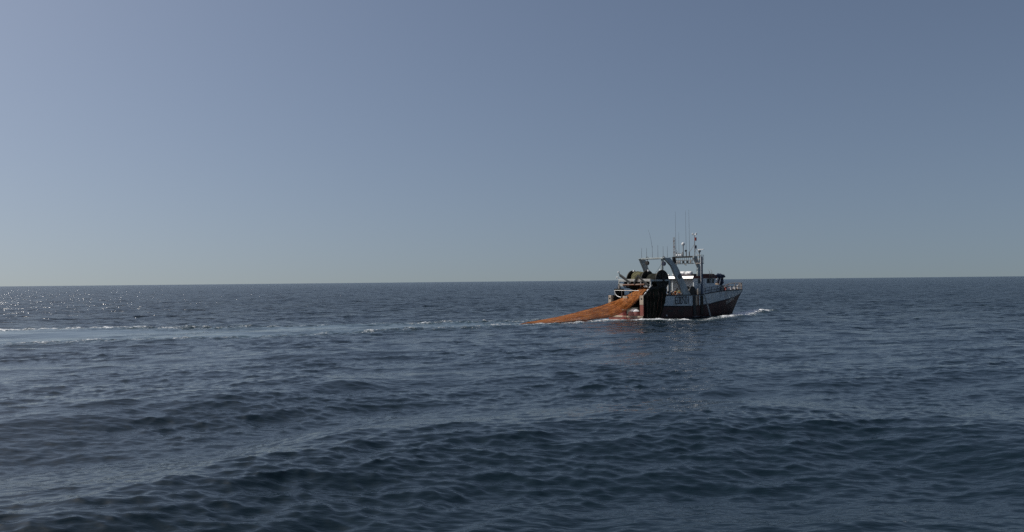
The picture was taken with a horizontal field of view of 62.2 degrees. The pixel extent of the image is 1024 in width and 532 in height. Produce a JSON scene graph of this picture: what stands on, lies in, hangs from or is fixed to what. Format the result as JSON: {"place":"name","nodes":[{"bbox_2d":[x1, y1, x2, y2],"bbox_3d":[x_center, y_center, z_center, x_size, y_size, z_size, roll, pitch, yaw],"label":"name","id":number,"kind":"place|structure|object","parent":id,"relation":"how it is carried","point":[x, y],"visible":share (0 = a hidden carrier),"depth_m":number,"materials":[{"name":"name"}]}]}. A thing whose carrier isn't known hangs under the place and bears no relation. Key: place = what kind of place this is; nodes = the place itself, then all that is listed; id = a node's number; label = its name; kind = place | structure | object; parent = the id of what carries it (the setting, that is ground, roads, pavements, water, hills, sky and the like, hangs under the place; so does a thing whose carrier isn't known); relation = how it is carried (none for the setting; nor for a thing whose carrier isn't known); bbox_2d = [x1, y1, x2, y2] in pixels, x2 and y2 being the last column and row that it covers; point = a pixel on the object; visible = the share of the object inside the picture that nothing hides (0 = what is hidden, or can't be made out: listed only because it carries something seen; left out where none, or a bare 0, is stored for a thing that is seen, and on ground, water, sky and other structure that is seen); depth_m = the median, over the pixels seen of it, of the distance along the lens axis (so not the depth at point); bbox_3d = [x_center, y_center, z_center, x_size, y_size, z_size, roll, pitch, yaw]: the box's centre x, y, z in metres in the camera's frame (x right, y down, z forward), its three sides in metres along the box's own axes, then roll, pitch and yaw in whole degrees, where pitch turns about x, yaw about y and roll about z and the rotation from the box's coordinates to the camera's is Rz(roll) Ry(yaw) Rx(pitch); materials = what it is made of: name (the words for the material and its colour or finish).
{"place":"outdoors","nodes":[
{"label":"outdoors","id":0,"kind":"place"},
{"bbox_2d":[0,276,1023,531],"bbox_3d":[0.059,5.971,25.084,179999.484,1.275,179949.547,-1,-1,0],"label":"sea water","id":1,"kind":"structure","parent":0,"point":[846,404],"depth_m":37.04,"materials":[{"name":"blue liquid"}]},
{"bbox_2d":[608,213,742,319],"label":"trawler","id":2,"kind":"object","parent":1,"relation":"on","point":[709,294],"visible":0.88,"depth_m":126.41,"materials":[{"name":"black metal"}]},
{"bbox_2d":[521,286,653,323],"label":"trawl net","id":3,"kind":"object","parent":2,"relation":"attached to","point":[618,306],"visible":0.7,"depth_m":118.32,"materials":[{"name":"orange fabric"}]},
{"bbox_2d":[614,284,624,295],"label":"trawl door","id":4,"kind":"structure","parent":2,"relation":"attached to","point":[622,293],"depth_m":124.83,"materials":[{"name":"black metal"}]},
{"bbox_2d":[631,271,642,288],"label":"wound net","id":5,"kind":"object","parent":2,"relation":"attached to","point":[633,276],"visible":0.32,"depth_m":125.07,"materials":[{"name":"green fabric"}]},
{"bbox_2d":[646,273,656,279],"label":"wound net","id":6,"kind":"object","parent":2,"relation":"attached to","point":[650,276],"visible":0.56,"depth_m":123.07,"materials":[{"name":"green fabric"}]},
{"bbox_2d":[643,286,666,295],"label":"net heap","id":7,"kind":"object","parent":2,"relation":"on","point":[663,290],"visible":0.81,"depth_m":121.38,"materials":[{"name":"black fabric"}]},
{"bbox_2d":[645,289,665,318],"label":"draped net","id":8,"kind":"object","parent":2,"relation":"hanging from","point":[655,301],"visible":0.98,"depth_m":119.84,"materials":[{"name":"black fabric"}]},
{"bbox_2d":[0,0,1023,285],"label":"sky","id":9,"kind":"structure","parent":0,"point":[143,142],"materials":[{"name":"blue"}]}
]}

